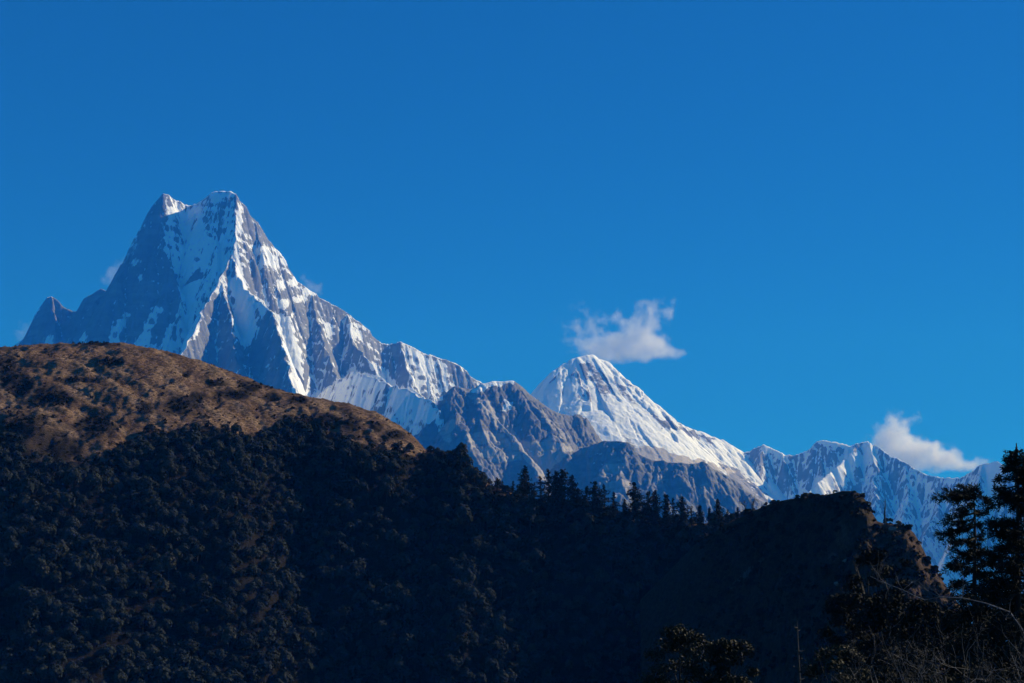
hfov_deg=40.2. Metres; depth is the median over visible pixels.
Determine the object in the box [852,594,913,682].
leafy tree
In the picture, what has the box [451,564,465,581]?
forest tree
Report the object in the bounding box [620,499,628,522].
fir tree
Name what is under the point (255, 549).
forest tree
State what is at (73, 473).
forest tree
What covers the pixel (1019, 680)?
bare shrub
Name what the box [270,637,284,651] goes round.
forest tree
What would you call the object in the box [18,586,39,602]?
forest tree
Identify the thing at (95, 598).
forest tree
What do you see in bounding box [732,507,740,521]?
fir tree
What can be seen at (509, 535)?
forest tree
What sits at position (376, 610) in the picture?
forest tree
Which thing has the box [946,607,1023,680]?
leafy tree
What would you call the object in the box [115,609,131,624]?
forest tree
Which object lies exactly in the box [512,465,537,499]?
fir tree
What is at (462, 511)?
forest tree
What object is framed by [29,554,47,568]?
forest tree
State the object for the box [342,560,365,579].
forest tree
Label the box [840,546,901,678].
leafy tree
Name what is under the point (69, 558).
forest tree
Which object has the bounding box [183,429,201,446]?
forest tree
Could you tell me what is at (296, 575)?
forest tree
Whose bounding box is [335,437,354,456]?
forest tree
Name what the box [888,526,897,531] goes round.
boulder
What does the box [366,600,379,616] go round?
forest tree
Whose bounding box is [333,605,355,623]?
forest tree
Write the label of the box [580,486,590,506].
fir tree
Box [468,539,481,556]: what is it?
forest tree
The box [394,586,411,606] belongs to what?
forest tree
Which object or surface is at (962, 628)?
bare shrub
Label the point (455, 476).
forest tree
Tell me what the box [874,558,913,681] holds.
leafy tree
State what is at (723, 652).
leafy tree
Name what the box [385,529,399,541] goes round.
forest tree
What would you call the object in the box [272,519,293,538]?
forest tree
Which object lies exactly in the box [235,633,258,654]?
forest tree
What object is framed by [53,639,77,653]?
forest tree
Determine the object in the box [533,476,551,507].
fir tree
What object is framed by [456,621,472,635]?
forest tree
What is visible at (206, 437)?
forest tree
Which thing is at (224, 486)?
forest tree
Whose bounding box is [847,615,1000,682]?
bare shrub
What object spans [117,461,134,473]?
forest tree
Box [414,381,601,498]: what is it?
rocky ridge
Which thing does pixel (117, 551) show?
forest tree
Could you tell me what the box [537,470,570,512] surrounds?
fir tree
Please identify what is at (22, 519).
forest tree
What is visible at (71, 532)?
forest tree
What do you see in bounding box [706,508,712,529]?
fir tree
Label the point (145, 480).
forest tree
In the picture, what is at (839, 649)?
leafy tree
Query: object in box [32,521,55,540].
forest tree
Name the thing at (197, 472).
forest tree
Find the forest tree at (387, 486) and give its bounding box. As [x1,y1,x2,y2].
[379,482,394,501]
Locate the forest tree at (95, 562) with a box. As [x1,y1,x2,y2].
[90,557,102,571]
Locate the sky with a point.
(790, 226)
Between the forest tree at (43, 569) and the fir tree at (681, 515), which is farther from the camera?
the fir tree at (681, 515)
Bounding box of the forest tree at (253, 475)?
[245,470,261,483]
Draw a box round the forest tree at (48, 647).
[37,642,58,663]
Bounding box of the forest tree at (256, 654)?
[248,650,269,662]
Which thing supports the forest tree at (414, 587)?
on the grass hill
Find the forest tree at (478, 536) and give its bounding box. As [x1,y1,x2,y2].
[469,532,484,542]
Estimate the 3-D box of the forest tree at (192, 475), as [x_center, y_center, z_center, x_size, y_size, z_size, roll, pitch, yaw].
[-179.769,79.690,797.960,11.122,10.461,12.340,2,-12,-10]
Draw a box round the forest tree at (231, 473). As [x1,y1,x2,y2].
[225,469,244,481]
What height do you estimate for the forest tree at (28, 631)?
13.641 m
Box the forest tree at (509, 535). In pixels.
[500,531,518,545]
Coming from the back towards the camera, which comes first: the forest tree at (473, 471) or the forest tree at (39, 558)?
the forest tree at (473, 471)
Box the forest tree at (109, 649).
[98,645,116,664]
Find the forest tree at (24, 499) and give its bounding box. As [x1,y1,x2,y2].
[15,495,29,510]
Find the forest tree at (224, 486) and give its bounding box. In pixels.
[218,483,231,492]
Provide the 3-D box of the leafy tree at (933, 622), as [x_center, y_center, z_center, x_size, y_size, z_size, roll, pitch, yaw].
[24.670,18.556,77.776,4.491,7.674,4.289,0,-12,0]
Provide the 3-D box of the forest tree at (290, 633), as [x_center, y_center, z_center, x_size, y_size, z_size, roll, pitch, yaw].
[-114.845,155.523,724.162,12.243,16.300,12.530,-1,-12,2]
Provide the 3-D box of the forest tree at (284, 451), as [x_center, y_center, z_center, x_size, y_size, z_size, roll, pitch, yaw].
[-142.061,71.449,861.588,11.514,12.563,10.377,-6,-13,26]
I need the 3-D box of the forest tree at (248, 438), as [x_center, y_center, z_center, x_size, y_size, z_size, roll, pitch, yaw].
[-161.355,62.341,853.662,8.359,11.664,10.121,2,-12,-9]
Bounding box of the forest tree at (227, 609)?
[213,601,233,625]
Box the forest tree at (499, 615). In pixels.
[490,612,505,624]
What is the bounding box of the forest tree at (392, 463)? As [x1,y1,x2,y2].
[386,459,400,472]
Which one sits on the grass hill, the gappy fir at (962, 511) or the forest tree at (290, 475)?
the forest tree at (290, 475)
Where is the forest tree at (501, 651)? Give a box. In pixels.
[485,641,508,657]
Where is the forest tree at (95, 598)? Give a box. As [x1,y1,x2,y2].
[86,595,101,608]
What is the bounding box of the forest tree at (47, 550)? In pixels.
[40,544,65,561]
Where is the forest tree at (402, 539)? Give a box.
[395,534,410,552]
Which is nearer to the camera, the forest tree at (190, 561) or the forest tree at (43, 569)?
the forest tree at (43, 569)
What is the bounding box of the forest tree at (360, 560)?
[352,557,366,568]
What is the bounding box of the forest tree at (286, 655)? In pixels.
[278,648,293,666]
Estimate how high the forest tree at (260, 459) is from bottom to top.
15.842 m
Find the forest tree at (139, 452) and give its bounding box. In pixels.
[131,447,148,463]
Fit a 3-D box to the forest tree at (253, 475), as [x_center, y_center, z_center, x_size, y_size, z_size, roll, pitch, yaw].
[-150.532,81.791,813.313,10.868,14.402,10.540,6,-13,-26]
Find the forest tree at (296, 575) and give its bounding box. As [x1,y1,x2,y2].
[290,569,304,585]
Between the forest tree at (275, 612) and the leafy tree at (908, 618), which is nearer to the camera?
the leafy tree at (908, 618)
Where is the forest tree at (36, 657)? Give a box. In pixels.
[26,653,47,669]
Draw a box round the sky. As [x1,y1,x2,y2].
[0,0,1023,478]
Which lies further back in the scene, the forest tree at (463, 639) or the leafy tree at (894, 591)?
the forest tree at (463, 639)
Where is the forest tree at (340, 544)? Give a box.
[331,540,347,558]
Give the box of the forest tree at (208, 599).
[199,595,219,608]
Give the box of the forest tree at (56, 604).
[48,599,63,611]
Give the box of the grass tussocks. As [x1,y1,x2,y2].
[0,342,728,523]
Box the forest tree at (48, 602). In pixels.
[36,593,53,611]
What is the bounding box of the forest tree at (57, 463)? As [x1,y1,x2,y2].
[50,457,66,471]
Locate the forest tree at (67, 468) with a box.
[62,464,73,475]
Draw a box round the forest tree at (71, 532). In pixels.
[60,526,77,546]
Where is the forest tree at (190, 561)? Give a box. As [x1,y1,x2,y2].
[179,554,196,568]
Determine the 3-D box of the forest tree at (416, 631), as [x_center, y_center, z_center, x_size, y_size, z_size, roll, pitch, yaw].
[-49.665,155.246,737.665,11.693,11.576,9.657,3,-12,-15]
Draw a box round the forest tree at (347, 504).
[340,499,355,518]
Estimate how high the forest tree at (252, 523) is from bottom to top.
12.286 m
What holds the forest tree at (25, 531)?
on the grass hill
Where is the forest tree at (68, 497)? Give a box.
[58,492,75,513]
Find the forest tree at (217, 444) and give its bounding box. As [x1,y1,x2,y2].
[209,439,224,450]
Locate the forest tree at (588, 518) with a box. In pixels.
[581,514,596,534]
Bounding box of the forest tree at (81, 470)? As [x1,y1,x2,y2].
[75,467,86,481]
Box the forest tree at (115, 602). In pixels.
[110,598,126,613]
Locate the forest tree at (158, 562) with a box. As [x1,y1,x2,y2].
[150,558,167,572]
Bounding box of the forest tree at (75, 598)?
[67,593,82,607]
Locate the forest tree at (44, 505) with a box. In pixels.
[32,502,54,518]
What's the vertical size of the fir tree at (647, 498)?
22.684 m
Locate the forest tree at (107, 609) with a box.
[101,604,116,616]
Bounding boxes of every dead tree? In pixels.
[791,622,803,682]
[883,499,885,529]
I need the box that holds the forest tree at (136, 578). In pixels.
[129,571,151,592]
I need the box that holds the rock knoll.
[640,491,963,682]
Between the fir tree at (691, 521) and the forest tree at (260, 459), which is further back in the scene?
the forest tree at (260, 459)
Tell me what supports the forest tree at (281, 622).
on the grass hill
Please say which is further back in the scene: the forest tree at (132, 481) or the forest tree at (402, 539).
the forest tree at (402, 539)
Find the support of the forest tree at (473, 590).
on the grass hill
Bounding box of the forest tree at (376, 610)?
[369,604,388,620]
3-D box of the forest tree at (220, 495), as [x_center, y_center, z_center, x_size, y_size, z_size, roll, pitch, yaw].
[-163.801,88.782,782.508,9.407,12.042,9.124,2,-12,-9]
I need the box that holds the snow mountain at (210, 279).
[14,191,481,435]
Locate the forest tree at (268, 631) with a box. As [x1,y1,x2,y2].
[258,625,275,642]
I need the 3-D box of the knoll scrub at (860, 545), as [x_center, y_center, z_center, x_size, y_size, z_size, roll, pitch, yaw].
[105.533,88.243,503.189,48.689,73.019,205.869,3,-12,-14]
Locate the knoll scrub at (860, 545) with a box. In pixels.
[696,490,972,682]
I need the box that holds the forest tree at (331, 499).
[322,494,341,507]
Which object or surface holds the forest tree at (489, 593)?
on the grass hill
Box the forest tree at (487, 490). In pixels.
[478,487,496,499]
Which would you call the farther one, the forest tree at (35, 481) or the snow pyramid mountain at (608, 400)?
the snow pyramid mountain at (608, 400)
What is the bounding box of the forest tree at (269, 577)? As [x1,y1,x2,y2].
[262,573,277,589]
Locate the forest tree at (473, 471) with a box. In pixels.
[467,467,481,485]
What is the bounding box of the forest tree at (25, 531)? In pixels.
[15,526,32,542]
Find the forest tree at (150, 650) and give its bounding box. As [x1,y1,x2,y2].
[142,644,160,661]
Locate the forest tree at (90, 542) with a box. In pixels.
[81,535,101,551]
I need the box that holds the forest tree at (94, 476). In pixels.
[85,470,101,489]
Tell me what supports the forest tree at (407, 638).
on the grass hill
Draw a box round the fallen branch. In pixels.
[871,550,1023,631]
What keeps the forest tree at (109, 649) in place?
on the grass hill
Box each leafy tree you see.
[635,623,721,682]
[700,637,760,682]
[798,643,871,682]
[817,593,879,682]
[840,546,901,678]
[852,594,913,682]
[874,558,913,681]
[880,599,953,682]
[898,599,935,679]
[918,606,988,682]
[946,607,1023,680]
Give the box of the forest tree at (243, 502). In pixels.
[236,498,251,517]
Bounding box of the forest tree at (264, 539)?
[257,535,275,545]
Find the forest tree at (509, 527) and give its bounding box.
[502,524,518,534]
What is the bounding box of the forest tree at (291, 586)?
[283,581,299,603]
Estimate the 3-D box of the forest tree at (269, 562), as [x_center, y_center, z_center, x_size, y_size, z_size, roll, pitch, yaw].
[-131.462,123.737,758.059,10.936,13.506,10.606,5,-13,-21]
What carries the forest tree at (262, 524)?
on the grass hill
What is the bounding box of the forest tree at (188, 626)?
[182,622,200,637]
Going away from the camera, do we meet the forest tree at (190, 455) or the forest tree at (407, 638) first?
the forest tree at (407, 638)
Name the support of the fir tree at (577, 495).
on the grass hill
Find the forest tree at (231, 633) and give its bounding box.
[221,623,236,651]
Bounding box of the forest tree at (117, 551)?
[105,545,122,563]
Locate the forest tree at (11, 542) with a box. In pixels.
[0,535,21,560]
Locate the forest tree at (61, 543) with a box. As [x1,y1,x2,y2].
[55,538,70,562]
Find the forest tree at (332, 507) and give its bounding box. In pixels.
[328,501,344,515]
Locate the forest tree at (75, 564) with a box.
[67,558,82,576]
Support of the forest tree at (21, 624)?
on the grass hill
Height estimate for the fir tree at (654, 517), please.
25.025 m
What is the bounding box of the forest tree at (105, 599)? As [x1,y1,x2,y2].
[96,593,113,608]
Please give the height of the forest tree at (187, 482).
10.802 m
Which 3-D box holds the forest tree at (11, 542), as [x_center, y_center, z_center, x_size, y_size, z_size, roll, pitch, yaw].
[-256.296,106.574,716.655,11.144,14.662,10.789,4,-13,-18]
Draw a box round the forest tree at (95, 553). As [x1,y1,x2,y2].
[86,547,100,560]
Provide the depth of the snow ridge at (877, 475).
13387.07 m
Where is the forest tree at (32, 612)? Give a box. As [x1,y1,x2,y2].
[17,604,43,624]
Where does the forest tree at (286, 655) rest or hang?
on the grass hill
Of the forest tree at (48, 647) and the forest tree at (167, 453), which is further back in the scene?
the forest tree at (167, 453)
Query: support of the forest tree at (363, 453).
on the grass hill
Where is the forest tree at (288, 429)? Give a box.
[279,425,293,440]
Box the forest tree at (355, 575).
[344,566,365,590]
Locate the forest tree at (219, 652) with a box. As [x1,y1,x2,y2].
[211,648,228,663]
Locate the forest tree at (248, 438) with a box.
[241,434,253,447]
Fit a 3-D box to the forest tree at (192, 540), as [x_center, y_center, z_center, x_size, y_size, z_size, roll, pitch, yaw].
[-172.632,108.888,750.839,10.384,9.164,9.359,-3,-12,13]
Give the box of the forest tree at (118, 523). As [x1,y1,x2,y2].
[109,519,128,533]
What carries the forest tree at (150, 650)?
on the grass hill
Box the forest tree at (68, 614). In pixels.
[61,607,82,624]
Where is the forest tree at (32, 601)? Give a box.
[25,593,47,609]
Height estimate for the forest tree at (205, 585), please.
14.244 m
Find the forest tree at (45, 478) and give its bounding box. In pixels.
[36,472,54,488]
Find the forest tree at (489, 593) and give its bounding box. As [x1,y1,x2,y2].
[481,587,496,604]
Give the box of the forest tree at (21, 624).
[17,617,32,630]
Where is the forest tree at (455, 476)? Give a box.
[446,471,467,486]
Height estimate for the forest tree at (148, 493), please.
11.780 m
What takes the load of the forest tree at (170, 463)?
on the grass hill
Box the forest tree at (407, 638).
[397,633,417,659]
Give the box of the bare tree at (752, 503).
[748,492,759,509]
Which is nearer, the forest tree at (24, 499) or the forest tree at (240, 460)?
the forest tree at (24, 499)
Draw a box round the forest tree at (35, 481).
[16,475,39,491]
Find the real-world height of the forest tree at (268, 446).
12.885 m
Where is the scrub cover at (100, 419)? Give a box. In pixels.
[0,341,718,541]
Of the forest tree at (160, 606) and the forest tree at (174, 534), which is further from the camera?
the forest tree at (174, 534)
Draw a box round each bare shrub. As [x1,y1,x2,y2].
[793,638,932,682]
[799,595,969,682]
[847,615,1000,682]
[871,570,1023,682]
[893,592,1023,682]
[905,645,1023,682]
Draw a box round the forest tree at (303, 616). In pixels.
[293,611,311,626]
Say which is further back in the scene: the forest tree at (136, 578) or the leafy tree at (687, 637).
the forest tree at (136, 578)
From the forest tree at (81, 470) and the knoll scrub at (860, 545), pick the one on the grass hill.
the forest tree at (81, 470)
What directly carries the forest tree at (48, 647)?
on the grass hill
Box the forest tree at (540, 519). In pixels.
[531,515,545,532]
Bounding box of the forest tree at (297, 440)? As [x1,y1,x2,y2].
[290,435,305,449]
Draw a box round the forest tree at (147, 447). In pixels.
[141,443,156,459]
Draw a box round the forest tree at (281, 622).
[273,617,288,634]
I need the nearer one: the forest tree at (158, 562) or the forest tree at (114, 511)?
the forest tree at (158, 562)
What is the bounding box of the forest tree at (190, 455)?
[183,451,202,469]
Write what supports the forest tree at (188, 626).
on the grass hill
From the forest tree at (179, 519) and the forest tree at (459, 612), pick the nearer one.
the forest tree at (459, 612)
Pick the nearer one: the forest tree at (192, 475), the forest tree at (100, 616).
the forest tree at (100, 616)
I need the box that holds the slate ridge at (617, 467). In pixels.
[566,441,763,522]
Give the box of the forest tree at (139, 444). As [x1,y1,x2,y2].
[130,439,148,457]
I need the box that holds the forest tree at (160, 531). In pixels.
[153,526,167,542]
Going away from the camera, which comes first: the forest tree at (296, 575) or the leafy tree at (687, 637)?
the leafy tree at (687, 637)
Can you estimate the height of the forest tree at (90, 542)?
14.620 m
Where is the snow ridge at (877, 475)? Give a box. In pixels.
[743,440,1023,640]
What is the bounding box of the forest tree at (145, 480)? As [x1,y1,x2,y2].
[138,475,153,489]
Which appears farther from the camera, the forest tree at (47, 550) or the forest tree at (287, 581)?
the forest tree at (287, 581)
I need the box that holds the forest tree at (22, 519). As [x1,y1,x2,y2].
[13,512,34,529]
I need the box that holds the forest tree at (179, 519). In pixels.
[173,514,187,529]
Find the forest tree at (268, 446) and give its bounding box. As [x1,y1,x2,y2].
[255,440,273,453]
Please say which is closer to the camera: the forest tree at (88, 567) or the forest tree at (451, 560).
the forest tree at (88, 567)
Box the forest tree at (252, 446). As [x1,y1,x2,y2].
[244,441,264,454]
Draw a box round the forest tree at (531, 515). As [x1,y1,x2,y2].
[520,512,538,532]
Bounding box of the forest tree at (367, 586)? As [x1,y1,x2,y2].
[359,581,377,599]
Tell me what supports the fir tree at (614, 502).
on the grass hill
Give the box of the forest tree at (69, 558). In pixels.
[61,552,83,567]
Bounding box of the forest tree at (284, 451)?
[272,448,289,460]
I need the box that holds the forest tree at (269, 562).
[260,558,279,573]
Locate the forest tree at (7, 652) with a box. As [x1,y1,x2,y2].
[0,644,23,664]
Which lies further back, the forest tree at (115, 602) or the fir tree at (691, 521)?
the fir tree at (691, 521)
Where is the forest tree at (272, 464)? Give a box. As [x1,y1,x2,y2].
[264,460,278,481]
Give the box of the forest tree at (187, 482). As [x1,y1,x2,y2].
[175,479,194,495]
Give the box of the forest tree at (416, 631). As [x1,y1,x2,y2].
[407,625,426,644]
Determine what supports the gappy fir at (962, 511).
on the ground
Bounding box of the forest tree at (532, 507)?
[525,502,539,519]
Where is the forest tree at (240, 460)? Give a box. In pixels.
[232,457,250,471]
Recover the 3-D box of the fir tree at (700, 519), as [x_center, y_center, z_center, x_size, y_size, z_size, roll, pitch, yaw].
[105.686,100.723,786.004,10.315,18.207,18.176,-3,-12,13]
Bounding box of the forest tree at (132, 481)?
[125,476,141,491]
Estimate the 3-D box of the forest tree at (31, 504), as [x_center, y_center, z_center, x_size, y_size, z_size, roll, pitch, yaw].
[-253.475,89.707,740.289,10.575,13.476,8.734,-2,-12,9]
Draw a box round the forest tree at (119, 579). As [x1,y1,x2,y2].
[107,575,128,596]
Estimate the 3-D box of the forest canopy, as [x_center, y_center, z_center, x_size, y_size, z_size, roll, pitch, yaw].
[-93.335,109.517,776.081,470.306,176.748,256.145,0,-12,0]
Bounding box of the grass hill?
[0,342,739,682]
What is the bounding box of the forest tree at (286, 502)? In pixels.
[280,497,294,516]
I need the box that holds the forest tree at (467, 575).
[460,568,477,585]
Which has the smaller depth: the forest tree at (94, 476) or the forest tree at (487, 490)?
the forest tree at (94, 476)
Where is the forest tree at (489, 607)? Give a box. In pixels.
[477,602,496,619]
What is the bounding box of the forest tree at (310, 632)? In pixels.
[302,627,316,641]
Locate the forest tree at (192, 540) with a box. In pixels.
[181,536,198,545]
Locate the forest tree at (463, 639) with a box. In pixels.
[453,635,472,652]
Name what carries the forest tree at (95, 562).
on the grass hill
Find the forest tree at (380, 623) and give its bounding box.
[373,620,389,641]
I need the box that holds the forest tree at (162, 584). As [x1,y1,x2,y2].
[153,578,169,597]
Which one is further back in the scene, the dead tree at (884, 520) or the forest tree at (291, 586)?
the forest tree at (291, 586)
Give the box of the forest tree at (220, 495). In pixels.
[211,490,226,506]
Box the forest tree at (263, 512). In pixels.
[254,505,271,519]
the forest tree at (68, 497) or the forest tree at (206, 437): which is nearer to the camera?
the forest tree at (68, 497)
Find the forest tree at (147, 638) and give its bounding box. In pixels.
[139,631,157,645]
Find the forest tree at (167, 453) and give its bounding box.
[160,448,176,459]
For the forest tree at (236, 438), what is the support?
on the grass hill
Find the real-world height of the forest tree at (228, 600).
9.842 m
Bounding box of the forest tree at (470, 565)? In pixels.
[462,559,479,576]
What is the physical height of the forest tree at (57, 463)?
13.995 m
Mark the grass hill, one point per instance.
(88, 444)
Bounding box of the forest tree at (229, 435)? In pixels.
[218,431,234,446]
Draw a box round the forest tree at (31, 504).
[23,499,41,516]
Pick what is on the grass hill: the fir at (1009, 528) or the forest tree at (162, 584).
the forest tree at (162, 584)
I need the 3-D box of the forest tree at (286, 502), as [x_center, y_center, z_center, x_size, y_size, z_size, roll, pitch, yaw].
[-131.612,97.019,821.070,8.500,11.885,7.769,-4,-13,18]
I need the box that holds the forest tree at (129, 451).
[123,447,138,460]
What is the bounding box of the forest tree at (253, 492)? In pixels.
[245,484,259,498]
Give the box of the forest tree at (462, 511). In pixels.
[454,505,472,527]
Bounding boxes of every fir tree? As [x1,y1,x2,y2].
[494,477,501,492]
[507,481,514,494]
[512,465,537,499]
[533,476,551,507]
[537,468,564,508]
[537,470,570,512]
[539,469,578,514]
[564,475,585,509]
[567,487,586,513]
[578,481,613,520]
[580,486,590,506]
[600,484,616,511]
[610,492,620,517]
[620,482,649,523]
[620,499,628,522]
[634,491,652,524]
[638,490,663,528]
[656,494,675,531]
[665,496,694,532]
[670,498,678,518]
[689,508,694,524]
[692,505,706,528]
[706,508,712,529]
[713,499,726,523]
[722,509,730,523]
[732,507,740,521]
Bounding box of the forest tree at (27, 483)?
[17,478,36,495]
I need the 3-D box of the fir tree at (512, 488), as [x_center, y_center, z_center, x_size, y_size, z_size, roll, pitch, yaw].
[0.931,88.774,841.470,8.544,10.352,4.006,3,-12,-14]
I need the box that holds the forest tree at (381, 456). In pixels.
[372,453,391,466]
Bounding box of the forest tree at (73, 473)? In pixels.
[66,467,81,486]
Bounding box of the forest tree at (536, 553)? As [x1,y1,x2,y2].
[528,548,544,562]
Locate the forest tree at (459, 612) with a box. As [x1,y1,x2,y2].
[450,606,469,620]
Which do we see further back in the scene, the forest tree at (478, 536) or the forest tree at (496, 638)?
the forest tree at (478, 536)
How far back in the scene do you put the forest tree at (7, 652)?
659.13 m
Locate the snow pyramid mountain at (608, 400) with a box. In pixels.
[530,354,786,504]
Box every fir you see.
[929,443,1023,682]
[930,482,1003,681]
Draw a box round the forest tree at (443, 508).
[436,503,451,518]
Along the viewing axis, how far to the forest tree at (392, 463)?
851.49 m
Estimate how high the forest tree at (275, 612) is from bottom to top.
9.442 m
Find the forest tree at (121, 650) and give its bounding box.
[109,644,135,659]
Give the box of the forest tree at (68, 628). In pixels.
[62,622,78,635]
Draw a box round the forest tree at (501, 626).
[492,618,510,636]
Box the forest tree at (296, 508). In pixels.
[287,503,305,519]
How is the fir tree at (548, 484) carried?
on the grass hill
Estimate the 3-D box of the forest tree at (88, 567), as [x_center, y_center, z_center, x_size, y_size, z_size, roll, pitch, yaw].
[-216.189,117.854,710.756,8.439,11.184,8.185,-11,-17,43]
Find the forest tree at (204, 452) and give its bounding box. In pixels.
[200,448,214,460]
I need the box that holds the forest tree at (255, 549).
[246,545,262,563]
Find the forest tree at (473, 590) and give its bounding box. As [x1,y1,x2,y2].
[462,586,479,606]
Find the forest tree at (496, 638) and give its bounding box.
[487,635,506,647]
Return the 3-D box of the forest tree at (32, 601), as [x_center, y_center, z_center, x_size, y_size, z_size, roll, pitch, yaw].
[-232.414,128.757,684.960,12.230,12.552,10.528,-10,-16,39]
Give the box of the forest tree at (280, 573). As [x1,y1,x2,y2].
[275,567,290,587]
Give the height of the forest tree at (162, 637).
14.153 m
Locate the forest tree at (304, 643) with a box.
[290,637,311,656]
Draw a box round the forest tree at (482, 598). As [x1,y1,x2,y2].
[471,593,488,608]
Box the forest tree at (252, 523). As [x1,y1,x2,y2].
[243,519,259,536]
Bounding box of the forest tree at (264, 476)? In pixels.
[257,472,268,484]
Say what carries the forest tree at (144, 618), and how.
on the grass hill
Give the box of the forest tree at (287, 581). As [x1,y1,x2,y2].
[281,574,296,587]
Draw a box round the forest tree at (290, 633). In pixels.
[278,626,301,652]
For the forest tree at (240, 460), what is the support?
on the grass hill
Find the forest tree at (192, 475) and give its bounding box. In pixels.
[188,473,206,485]
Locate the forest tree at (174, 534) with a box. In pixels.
[165,528,184,544]
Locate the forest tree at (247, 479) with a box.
[240,475,257,498]
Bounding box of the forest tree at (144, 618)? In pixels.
[131,612,154,632]
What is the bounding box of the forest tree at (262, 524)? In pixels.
[255,519,270,535]
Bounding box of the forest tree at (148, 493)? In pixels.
[137,488,157,498]
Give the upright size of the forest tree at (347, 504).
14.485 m
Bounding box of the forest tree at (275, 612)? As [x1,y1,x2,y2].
[267,608,284,618]
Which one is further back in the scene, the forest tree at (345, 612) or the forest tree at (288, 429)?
the forest tree at (288, 429)
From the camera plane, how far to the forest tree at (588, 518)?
809.24 m
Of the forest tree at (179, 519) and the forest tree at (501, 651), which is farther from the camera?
the forest tree at (179, 519)
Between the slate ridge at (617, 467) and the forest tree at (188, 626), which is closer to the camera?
the forest tree at (188, 626)
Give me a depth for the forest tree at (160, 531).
746.50 m
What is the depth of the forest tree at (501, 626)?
730.58 m
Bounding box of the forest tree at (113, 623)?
[101,613,123,640]
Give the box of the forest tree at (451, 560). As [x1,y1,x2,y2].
[443,556,462,569]
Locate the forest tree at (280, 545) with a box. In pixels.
[272,539,289,560]
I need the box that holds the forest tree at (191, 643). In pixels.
[178,638,200,655]
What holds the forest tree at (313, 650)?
on the grass hill
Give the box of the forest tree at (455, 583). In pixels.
[447,578,462,595]
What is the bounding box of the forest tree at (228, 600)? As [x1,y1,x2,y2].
[220,598,236,608]
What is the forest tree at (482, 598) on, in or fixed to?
on the grass hill
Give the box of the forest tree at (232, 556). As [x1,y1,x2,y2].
[224,551,238,564]
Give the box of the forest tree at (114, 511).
[102,503,121,521]
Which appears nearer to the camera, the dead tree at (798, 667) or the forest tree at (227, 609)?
the dead tree at (798, 667)
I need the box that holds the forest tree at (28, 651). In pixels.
[20,646,36,660]
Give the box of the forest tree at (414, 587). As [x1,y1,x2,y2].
[405,582,421,596]
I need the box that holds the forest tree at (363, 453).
[356,449,370,460]
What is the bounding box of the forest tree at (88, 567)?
[77,563,93,578]
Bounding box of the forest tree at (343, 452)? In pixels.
[337,447,352,468]
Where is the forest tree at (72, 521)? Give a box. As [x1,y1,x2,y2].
[65,516,80,529]
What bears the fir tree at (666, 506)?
on the grass hill
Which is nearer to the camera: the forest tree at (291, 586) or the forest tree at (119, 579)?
the forest tree at (119, 579)
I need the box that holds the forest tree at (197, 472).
[187,468,204,486]
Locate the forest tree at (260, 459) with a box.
[254,455,267,471]
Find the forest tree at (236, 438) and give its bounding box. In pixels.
[228,434,243,445]
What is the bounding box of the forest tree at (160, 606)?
[153,600,169,616]
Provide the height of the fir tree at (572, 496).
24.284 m
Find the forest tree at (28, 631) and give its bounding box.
[17,623,40,646]
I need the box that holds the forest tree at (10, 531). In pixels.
[2,527,21,540]
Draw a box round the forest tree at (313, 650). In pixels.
[301,644,320,659]
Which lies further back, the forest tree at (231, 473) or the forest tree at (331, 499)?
the forest tree at (331, 499)
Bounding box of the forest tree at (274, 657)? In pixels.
[259,651,281,670]
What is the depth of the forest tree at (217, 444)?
833.07 m
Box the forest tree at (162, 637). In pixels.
[148,629,167,650]
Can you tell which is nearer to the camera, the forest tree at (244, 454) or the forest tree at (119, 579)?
the forest tree at (119, 579)
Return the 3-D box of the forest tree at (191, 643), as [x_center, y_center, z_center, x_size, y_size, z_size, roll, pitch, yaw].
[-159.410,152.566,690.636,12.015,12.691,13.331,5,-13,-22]
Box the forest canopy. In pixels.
[0,414,754,682]
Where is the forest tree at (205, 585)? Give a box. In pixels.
[191,578,212,599]
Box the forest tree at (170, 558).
[161,551,176,578]
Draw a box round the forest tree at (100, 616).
[91,610,106,633]
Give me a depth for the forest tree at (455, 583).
757.35 m
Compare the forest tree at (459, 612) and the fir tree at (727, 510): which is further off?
the fir tree at (727, 510)
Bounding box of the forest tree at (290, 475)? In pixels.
[276,471,295,486]
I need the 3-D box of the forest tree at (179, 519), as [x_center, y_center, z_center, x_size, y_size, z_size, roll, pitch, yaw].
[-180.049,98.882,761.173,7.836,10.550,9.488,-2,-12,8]
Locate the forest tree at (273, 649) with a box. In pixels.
[267,646,280,656]
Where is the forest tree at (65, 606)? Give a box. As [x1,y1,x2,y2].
[57,603,77,622]
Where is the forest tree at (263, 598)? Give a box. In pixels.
[253,593,269,607]
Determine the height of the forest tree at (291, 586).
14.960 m
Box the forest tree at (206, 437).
[199,433,210,445]
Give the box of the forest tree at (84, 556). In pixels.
[76,551,93,567]
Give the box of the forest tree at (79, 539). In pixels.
[70,534,88,552]
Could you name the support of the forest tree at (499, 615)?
on the grass hill
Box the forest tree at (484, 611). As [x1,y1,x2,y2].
[477,606,494,624]
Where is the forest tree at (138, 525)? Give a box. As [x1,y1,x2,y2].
[130,520,145,535]
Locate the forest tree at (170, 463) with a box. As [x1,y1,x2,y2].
[163,457,177,479]
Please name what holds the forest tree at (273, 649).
on the grass hill
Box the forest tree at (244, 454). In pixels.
[234,448,249,462]
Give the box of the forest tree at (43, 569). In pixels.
[35,562,49,584]

